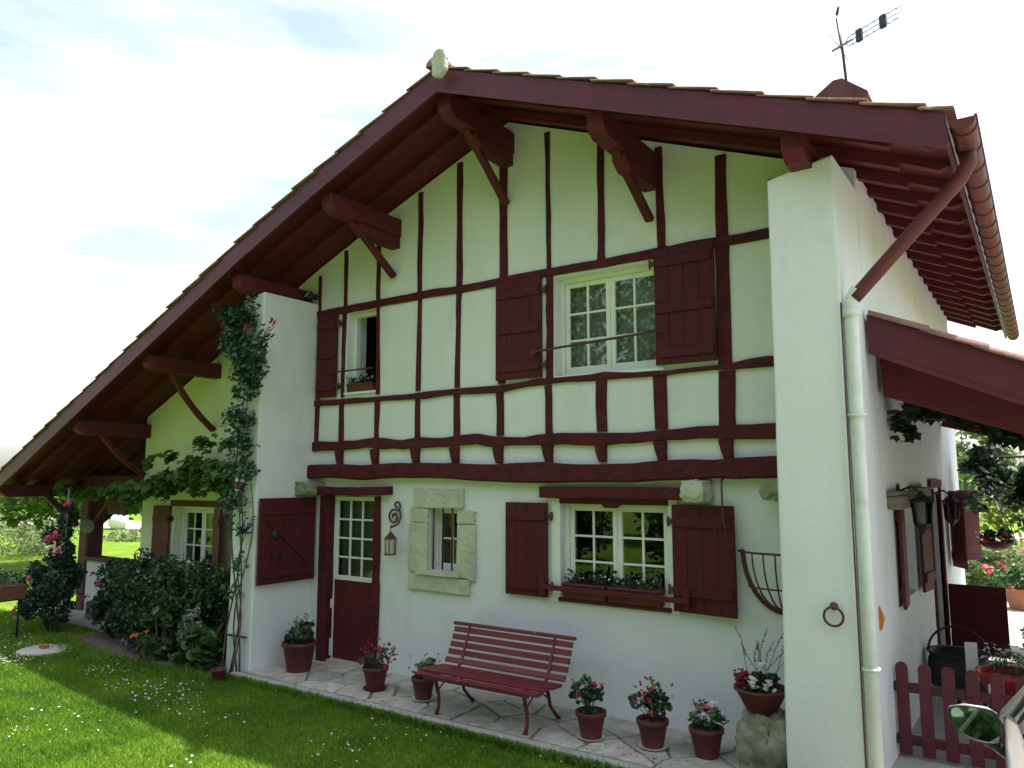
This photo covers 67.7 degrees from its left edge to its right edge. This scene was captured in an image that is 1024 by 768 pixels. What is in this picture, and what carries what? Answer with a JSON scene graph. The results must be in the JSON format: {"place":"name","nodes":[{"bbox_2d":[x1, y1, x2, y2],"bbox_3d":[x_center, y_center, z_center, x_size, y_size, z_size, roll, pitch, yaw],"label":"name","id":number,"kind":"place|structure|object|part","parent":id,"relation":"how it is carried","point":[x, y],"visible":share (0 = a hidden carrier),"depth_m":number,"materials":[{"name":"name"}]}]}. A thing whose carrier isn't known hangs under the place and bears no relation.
{"place":"outdoors","nodes":[
{"label":"outdoors","id":0,"kind":"place"},
{"bbox_2d":[30,604,136,632],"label":"porch floor","id":1,"kind":"structure","parent":0,"point":[77,616],"depth_m":12.54,"materials":[{"name":"grey stone"}]},
{"bbox_2d":[85,601,118,620],"bbox_3d":[-6.808,3.755,12.689,0.500,0.270,0.320,-5,-9,35],"label":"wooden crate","id":2,"kind":"object","parent":1,"relation":"on","point":[87,614],"visible":0.2,"depth_m":12.64,"materials":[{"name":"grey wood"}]},
{"bbox_2d":[242,658,739,767],"bbox_3d":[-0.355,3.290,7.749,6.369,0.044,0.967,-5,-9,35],"label":"paving","id":3,"kind":"structure","parent":0,"point":[453,704],"depth_m":7.45,"materials":[{"name":"beige stone"}]},
{"bbox_2d":[281,613,317,672],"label":"potted plant","id":4,"kind":"object","parent":3,"relation":"on","point":[299,647],"visible":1,"depth_m":9.11,"materials":[{"name":"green plant"}]},
{"bbox_2d":[356,638,397,691],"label":"potted plant","id":5,"kind":"object","parent":3,"relation":"on","point":[375,674],"visible":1,"depth_m":8.33,"materials":[{"name":"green plant"}]},
{"bbox_2d":[408,653,439,701],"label":"potted plant","id":6,"kind":"object","parent":3,"relation":"on","point":[423,688],"visible":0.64,"depth_m":7.92,"materials":[{"name":"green plant"}]},
{"bbox_2d":[415,621,576,734],"bbox_3d":[-0.168,2.842,7.422,1.470,0.811,0.714,-5,-8,34],"label":"garden bench","id":7,"kind":"object","parent":3,"relation":"on","point":[439,672],"visible":1,"depth_m":7.45,"materials":[{"name":"paint"}]},
{"bbox_2d":[330,686,707,763],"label":"fallen petals","id":8,"kind":"object","parent":3,"relation":"on","point":[560,743],"visible":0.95,"depth_m":6.53,"materials":[{"name":"plant"}]},
{"bbox_2d":[568,673,606,741],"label":"potted plant","id":9,"kind":"object","parent":3,"relation":"on","point":[591,720],"visible":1,"depth_m":6.75,"materials":[{"name":"green plant"}]},
{"bbox_2d":[628,676,673,750],"bbox_3d":[1.194,2.828,6.592,0.397,0.599,0.363,-5,-9,35],"label":"potted plant","id":10,"kind":"object","parent":3,"relation":"on","point":[653,726],"visible":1,"depth_m":6.55,"materials":[{"name":"green plant"}]},
{"bbox_2d":[687,699,729,759],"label":"potted plant","id":11,"kind":"object","parent":3,"relation":"on","point":[706,737],"visible":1,"depth_m":6.32,"materials":[{"name":"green plant"}]},
{"bbox_2d":[0,480,1023,767],"bbox_3d":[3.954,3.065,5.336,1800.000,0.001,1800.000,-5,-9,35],"label":"ground","id":12,"kind":"structure","parent":0,"point":[112,548],"depth_m":7.61,"materials":[{"name":"green plant"}]},
{"bbox_2d":[0,565,27,637],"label":"planter trough","id":13,"kind":"object","parent":12,"relation":"on","point":[11,590],"visible":1,"depth_m":11.47,"materials":[{"name":"wood"}]},
{"bbox_2d":[15,643,71,656],"bbox_3d":[-6.485,3.661,10.581,0.678,0.100,0.683,-5,-9,35],"label":"manhole cover","id":14,"kind":"object","parent":12,"relation":"on","point":[40,649],"visible":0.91,"depth_m":10.45,"materials":[{"name":"concrete"}]},
{"bbox_2d":[9,499,87,632],"bbox_3d":[-7.318,2.871,12.093,1.528,2.092,0.894,-5,-9,35],"label":"pink rose bush","id":15,"kind":"object","parent":12,"relation":"on","point":[46,594],"visible":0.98,"depth_m":11.89,"materials":[{"name":"green plant"}]},
{"bbox_2d":[0,504,103,555],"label":"pale willow bush","id":16,"kind":"object","parent":12,"relation":"on","point":[35,545],"visible":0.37,"depth_m":23.55,"materials":[{"name":"green plant"}]},
{"bbox_2d":[57,488,69,632],"bbox_3d":[-7.019,2.757,11.952,0.057,2.250,0.027,-5,-9,35],"label":"garden stake","id":17,"kind":"object","parent":12,"relation":"on","point":[63,555],"visible":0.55,"depth_m":11.94,"materials":[{"name":"grey metal"}]},
{"bbox_2d":[0,495,142,530],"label":"tree","id":18,"kind":"object","parent":12,"relation":"on","point":[31,506],"visible":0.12,"depth_m":18.90,"materials":[{"name":"green plant"}]},
{"bbox_2d":[77,519,80,562],"bbox_3d":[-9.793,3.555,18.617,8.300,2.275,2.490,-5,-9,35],"label":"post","id":19,"kind":"object","parent":12,"relation":"on","point":[79,542],"visible":0.02,"depth_m":21.67,"materials":[{"name":"brown wood"}]},
{"bbox_2d":[108,515,128,529],"bbox_3d":[-18.567,6.454,35.970,0.874,0.965,1.300,4,-8,-27],"label":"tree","id":20,"kind":"object","parent":12,"relation":"on","point":[116,522],"visible":0.73,"depth_m":35.44,"materials":[{"name":"plant"}]},
{"bbox_2d":[103,528,140,541],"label":"meadow bush","id":21,"kind":"object","parent":12,"relation":"on","point":[126,535],"visible":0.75,"depth_m":29.14,"materials":[{"name":"green plant"}]},
{"bbox_2d":[77,630,225,676],"bbox_3d":[-4.835,3.814,10.601,4.100,0.222,1.370,-5,-9,35],"label":"flower bed","id":22,"kind":"object","parent":12,"relation":"on","point":[103,641],"visible":0.14,"depth_m":10.91,"materials":[{"name":"soil"}]},
{"bbox_2d":[82,557,125,636],"bbox_3d":[-6.069,3.244,11.563,0.790,1.221,0.632,-5,-9,35],"label":"rose bush","id":23,"kind":"object","parent":22,"relation":"on","point":[100,606],"visible":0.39,"depth_m":11.46,"materials":[{"name":"green plant"}]},
{"bbox_2d":[129,630,150,661],"bbox_3d":[-4.844,3.430,9.957,0.375,0.469,0.267,-5,-9,35],"label":"marigold","id":24,"kind":"object","parent":22,"relation":"on","point":[143,652],"visible":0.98,"depth_m":9.96,"materials":[{"name":"green plant"}]},
{"bbox_2d":[139,597,182,660],"bbox_3d":[-4.633,3.247,10.141,0.609,0.868,0.521,-5,-9,35],"label":"hydrangea","id":25,"kind":"object","parent":22,"relation":"on","point":[161,646],"visible":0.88,"depth_m":10.04,"materials":[{"name":"green plant"}]},
{"bbox_2d":[100,548,230,653],"bbox_3d":[-4.844,3.050,10.703,2.880,1.410,1.104,-5,-9,35],"label":"evergreen shrub","id":26,"kind":"object","parent":22,"relation":"on","point":[172,582],"visible":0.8,"depth_m":10.42,"materials":[{"name":"green plant"}]},
{"bbox_2d":[177,607,202,665],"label":"silver leaved plant","id":27,"kind":"object","parent":22,"relation":"on","point":[189,615],"visible":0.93,"depth_m":9.59,"materials":[{"name":"green plant"}]},
{"bbox_2d":[167,621,225,670],"bbox_3d":[-3.984,3.318,9.704,0.963,0.644,0.638,-5,-9,35],"label":"broad leaved perennial","id":28,"kind":"object","parent":22,"relation":"on","point":[204,653],"visible":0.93,"depth_m":9.49,"materials":[{"name":"green plant"}]},
{"bbox_2d":[214,565,230,657],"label":"shrub","id":29,"kind":"object","parent":22,"relation":"on","point":[225,573],"visible":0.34,"depth_m":10.16,"materials":[{"name":"green plant"}]},
{"bbox_2d":[211,663,226,681],"bbox_3d":[-3.475,3.418,9.037,0.178,0.204,0.178,-5,-9,35],"label":"flower pot","id":30,"kind":"object","parent":12,"relation":"on","point":[218,673],"visible":0.94,"depth_m":8.98,"materials":[{"name":"ceramic"}]},
{"bbox_2d":[0,621,594,766],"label":"daisies","id":31,"kind":"object","parent":12,"relation":"on","point":[165,700],"visible":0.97,"depth_m":8.24,"materials":[{"name":"white plant"}]},
{"bbox_2d":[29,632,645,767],"bbox_3d":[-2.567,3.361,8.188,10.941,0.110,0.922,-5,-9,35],"label":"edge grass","id":32,"kind":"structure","parent":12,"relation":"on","point":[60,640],"depth_m":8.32,"materials":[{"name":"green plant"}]},
{"bbox_2d":[230,671,648,767],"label":"kerb","id":33,"kind":"structure","parent":12,"relation":"on","point":[514,738],"depth_m":7.18,"materials":[{"name":"stone"}]},
{"bbox_2d":[0,48,1023,767],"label":"farmhouse","id":34,"kind":"object","parent":12,"relation":"on","point":[590,324],"visible":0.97,"depth_m":8.04,"materials":[{"name":"white paint"}]},
{"bbox_2d":[79,519,94,532],"bbox_3d":[-7.533,2.523,13.526,0.250,0.248,0.018,2,-7,-13],"label":"round wall plaque","id":35,"kind":"object","parent":34,"relation":"attached to","point":[86,525],"visible":1,"depth_m":13.52,"materials":[{"name":"stone"}]},
{"bbox_2d":[106,497,127,514],"bbox_3d":[-6.701,1.991,12.973,0.660,0.460,0.037,-5,-9,35],"label":"hanging wood sign","id":36,"kind":"object","parent":34,"relation":"hanging from","point":[114,507],"visible":0.66,"depth_m":12.98,"materials":[{"name":"wood"}]},
{"bbox_2d":[51,433,235,511],"bbox_3d":[-5.566,2.329,11.686,5.856,3.021,0.680,-5,-9,35],"label":"grapevine","id":37,"kind":"object","parent":34,"relation":"attached to","point":[195,474],"visible":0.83,"depth_m":11.27,"materials":[{"name":"green plant"}]},
{"bbox_2d":[180,507,213,568],"bbox_3d":[-4.737,2.364,11.749,1.100,0.940,0.100,-5,-9,35],"label":"window","id":38,"kind":"structure","parent":34,"relation":"in","point":[205,511],"depth_m":11.88,"materials":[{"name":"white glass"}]},
{"bbox_2d":[209,292,276,672],"bbox_3d":[-3.336,1.188,9.422,1.426,4.733,0.406,-6,-9,41],"label":"climbing rose","id":39,"kind":"object","parent":34,"relation":"attached to","point":[237,351],"visible":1,"depth_m":9.49,"materials":[{"name":"green plant"}]},
{"bbox_2d":[227,295,258,638],"bbox_3d":[-3.403,0.993,9.610,0.534,4.243,0.112,-5,-9,35],"label":"plant support","id":40,"kind":"object","parent":34,"relation":"attached to","point":[248,301],"visible":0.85,"depth_m":9.74,"materials":[{"name":"red metal"}]},
{"bbox_2d":[304,292,318,300],"bbox_3d":[-2.740,-1.193,10.434,0.186,0.112,0.151,5,-9,-35],"label":"floodlight","id":41,"kind":"object","parent":34,"relation":"attached to","point":[308,296],"visible":1,"depth_m":10.38,"materials":[{"name":"metal"}]},
{"bbox_2d":[332,496,373,661],"bbox_3d":[-1.981,2.459,9.659,0.760,2.040,0.145,-5,-9,35],"label":"front door","id":42,"kind":"structure","parent":34,"relation":"in","point":[354,515],"depth_m":9.70,"materials":[{"name":"red wood"}]},
{"bbox_2d":[346,371,375,391],"bbox_3d":[-1.931,-0.038,9.895,0.478,0.275,0.192,-5,-9,35],"label":"window box","id":43,"kind":"object","parent":34,"relation":"attached to","point":[364,384],"visible":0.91,"depth_m":9.83,"materials":[{"name":"brown plant"}]},
{"bbox_2d":[354,312,375,382],"bbox_3d":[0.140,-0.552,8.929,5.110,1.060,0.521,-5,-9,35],"label":"window","id":44,"kind":"structure","parent":34,"relation":"in","point":[358,318],"depth_m":10.17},
{"bbox_2d":[384,501,401,555],"bbox_3d":[-1.460,1.726,9.159,0.216,0.633,0.182,-5,-9,35],"label":"hanging lantern","id":45,"kind":"object","parent":34,"relation":"hanging from","point":[390,545],"visible":1,"depth_m":9.08,"materials":[{"name":"red metal"}]},
{"bbox_2d":[437,509,457,568],"bbox_3d":[-0.690,1.814,8.961,0.420,0.690,0.100,-5,-9,35],"label":"window","id":46,"kind":"structure","parent":34,"relation":"in","point":[439,537],"depth_m":9.02,"materials":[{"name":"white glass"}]},
{"bbox_2d":[561,567,610,601],"bbox_3d":[0.751,2.006,7.703,0.501,0.326,0.191,-5,-9,35],"label":"window box","id":47,"kind":"object","parent":34,"relation":"attached to","point":[575,581],"visible":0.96,"depth_m":7.64,"materials":[{"name":"green plant"}]},
{"bbox_2d":[561,266,658,375],"bbox_3d":[1.057,-0.640,8.054,1.200,1.080,0.128,-5,-9,35],"label":"window","id":48,"kind":"structure","parent":34,"relation":"in","point":[610,278],"depth_m":8.07,"materials":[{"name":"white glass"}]},
{"bbox_2d":[565,504,669,605],"bbox_3d":[1.075,1.678,7.689,1.200,0.970,0.100,-5,-9,35],"label":"window","id":49,"kind":"structure","parent":34,"relation":"in","point":[618,537],"depth_m":7.69,"materials":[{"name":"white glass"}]},
{"bbox_2d":[607,570,665,607],"bbox_3d":[1.194,1.965,7.396,0.575,0.332,0.196,-5,-9,35],"label":"window box","id":50,"kind":"object","parent":34,"relation":"attached to","point":[635,586],"visible":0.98,"depth_m":7.34,"materials":[{"name":"red"}]},
{"bbox_2d":[720,478,731,555],"bbox_3d":[1.909,1.181,6.839,0.066,0.692,0.159,0,-7,1],"label":"iron hook rod","id":51,"kind":"object","parent":34,"relation":"hanging from","point":[722,509],"visible":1,"depth_m":6.82,"materials":[{"name":"brown metal"}]},
{"bbox_2d":[737,549,782,614],"bbox_3d":[2.290,1.713,6.498,0.763,0.552,0.300,-5,-9,35],"label":"hay rack","id":52,"kind":"object","parent":34,"relation":"attached to","point":[775,608],"visible":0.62,"depth_m":6.55,"materials":[{"name":"red metal"}]},
{"bbox_2d":[823,602,844,626],"bbox_3d":[2.314,1.661,5.490,0.151,0.175,0.056,-5,-9,35],"label":"iron ring","id":53,"kind":"object","parent":34,"relation":"attached to","point":[833,606],"visible":1,"depth_m":5.49,"materials":[{"name":"brown metal"}]},
{"bbox_2d":[828,3,904,80],"bbox_3d":[3.717,-3.622,7.986,0.207,1.104,0.860,4,-8,-28],"label":"television aerial","id":54,"kind":"object","parent":34,"relation":"attached to","point":[882,24],"visible":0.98,"depth_m":8.08,"materials":[{"name":"grey metal"}]},
{"bbox_2d":[878,606,884,630],"bbox_3d":[2.929,1.865,6.056,0.049,0.215,0.060,-5,-9,35],"label":"wall ornament","id":55,"kind":"object","parent":34,"relation":"attached to","point":[881,618],"depth_m":6.03,"materials":[{"name":"orange ceramic"}]},
{"bbox_2d":[896,484,933,533],"bbox_3d":[3.799,1.176,7.176,0.309,0.460,0.182,-5,-9,35],"label":"wall lantern","id":56,"kind":"object","parent":34,"relation":"attached to","point":[922,514],"depth_m":7.10,"materials":[{"name":"metal"}]},
{"bbox_2d":[931,489,960,526],"bbox_3d":[5.303,1.510,9.309,0.309,0.460,0.182,-5,-9,35],"label":"wall lantern","id":57,"kind":"object","parent":34,"relation":"attached to","point":[951,507],"depth_m":9.23,"materials":[{"name":"metal"}]},
{"bbox_2d":[887,402,1023,451],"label":"porch vine","id":58,"kind":"object","parent":34,"relation":"attached to","point":[906,416],"visible":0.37,"depth_m":6.79,"materials":[{"name":"green plant"}]},
{"bbox_2d":[893,661,1023,767],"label":"picket gate","id":59,"kind":"structure","parent":34,"relation":"attached to","point":[926,690],"depth_m":6.20,"materials":[{"name":"wood"}]},
{"bbox_2d":[948,584,1010,658],"bbox_3d":[5.909,2.993,9.658,0.630,0.860,0.060,-5,-9,35],"label":"side door leaf","id":60,"kind":"structure","parent":34,"relation":"in","point":[982,610],"depth_m":9.64,"materials":[{"name":"red wood"}]},
{"bbox_2d":[975,443,1018,549],"bbox_3d":[6.355,1.460,10.097,0.532,1.450,0.502,-5,-9,35],"label":"hanging basket","id":61,"kind":"object","parent":34,"relation":"hanging from","point":[989,542],"visible":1,"depth_m":9.95,"materials":[{"name":"metal"}]},
{"bbox_2d":[734,708,787,767],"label":"boulder","id":62,"kind":"object","parent":12,"relation":"on","point":[760,739],"visible":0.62,"depth_m":5.97,"materials":[{"name":"stone"}]},
{"bbox_2d":[733,627,784,714],"bbox_3d":[2.042,2.231,6.167,0.507,0.809,0.428,-5,-9,35],"label":"flower bowl","id":63,"kind":"object","parent":62,"relation":"on","point":[760,692],"visible":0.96,"depth_m":6.08,"materials":[{"name":"ceramic"}]},
{"bbox_2d":[948,686,1023,767],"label":"parked car","id":64,"kind":"object","parent":12,"relation":"on","point":[980,724],"visible":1,"depth_m":3.50,"materials":[{"name":"paint"}]},
{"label":"windows","id":65,"kind":"part","parent":64,"relation":"part of","materials":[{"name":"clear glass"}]},
{"bbox_2d":[955,429,1021,489],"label":"garden tree","id":66,"kind":"object","parent":12,"relation":"on","point":[961,448],"visible":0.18,"depth_m":55.28,"materials":[{"name":"green plant"}]},
{"bbox_2d":[958,458,1023,489],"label":"woodland","id":67,"kind":"object","parent":12,"relation":"on","point":[972,486],"depth_m":113.87,"materials":[{"name":"green plant"}]},
{"bbox_2d":[965,533,1023,586],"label":"flowering shrub","id":68,"kind":"object","parent":12,"relation":"on","point":[989,556],"visible":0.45,"depth_m":14.82,"materials":[{"name":"green plant"}]},
{"bbox_2d":[975,467,1023,566],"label":"leafy shrub","id":69,"kind":"object","parent":12,"relation":"on","point":[994,523],"visible":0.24,"depth_m":18.04,"materials":[{"name":"green plant"}]},
{"bbox_2d":[0,519,1023,540],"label":"road","id":70,"kind":"structure","parent":0,"point":[134,524],"depth_m":37.56,"materials":[{"name":"grey asphalt"}]},
{"bbox_2d":[0,0,1023,479],"label":"sky","id":71,"kind":"structure","parent":0,"point":[140,140],"materials":[{"name":"white"}]},
{"bbox_2d":[892,601,1023,767],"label":"terrace","id":72,"kind":"structure","parent":0,"point":[916,759],"depth_m":6.88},
{"bbox_2d":[926,625,990,706],"bbox_3d":[4.576,2.882,7.808,0.590,0.796,0.587,-5,-9,35],"label":"iron cauldron","id":73,"kind":"object","parent":72,"relation":"on","point":[941,657],"visible":0.59,"depth_m":7.72,"materials":[{"name":"black metal"}]},
{"bbox_2d":[964,642,979,680],"bbox_3d":[4.220,2.774,6.976,0.100,0.800,0.032,-3,-7,20],"label":"white notice board","id":74,"kind":"object","parent":72,"relation":"on","point":[971,656],"visible":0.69,"depth_m":7.00,"materials":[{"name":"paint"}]},
{"bbox_2d":[956,443,1023,531],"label":"wisteria","id":75,"kind":"object","parent":72,"relation":"on","point":[978,464],"visible":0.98,"depth_m":10.84,"materials":[{"name":"green plant"}]},
{"bbox_2d":[991,562,1023,610],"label":"potted plant","id":76,"kind":"object","parent":72,"relation":"on","point":[1014,593],"visible":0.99,"depth_m":13.48,"materials":[{"name":"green plant"}]},
{"bbox_2d":[965,642,1023,695],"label":"flower bowl","id":77,"kind":"object","parent":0,"point":[1010,674],"visible":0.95,"depth_m":6.65,"materials":[{"name":"red ceramic"}]},
{"bbox_2d":[1020,626,1023,646],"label":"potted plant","id":78,"kind":"object","parent":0,"point":[1022,630],"visible":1,"depth_m":9.67,"materials":[{"name":"green plant"}]}
]}

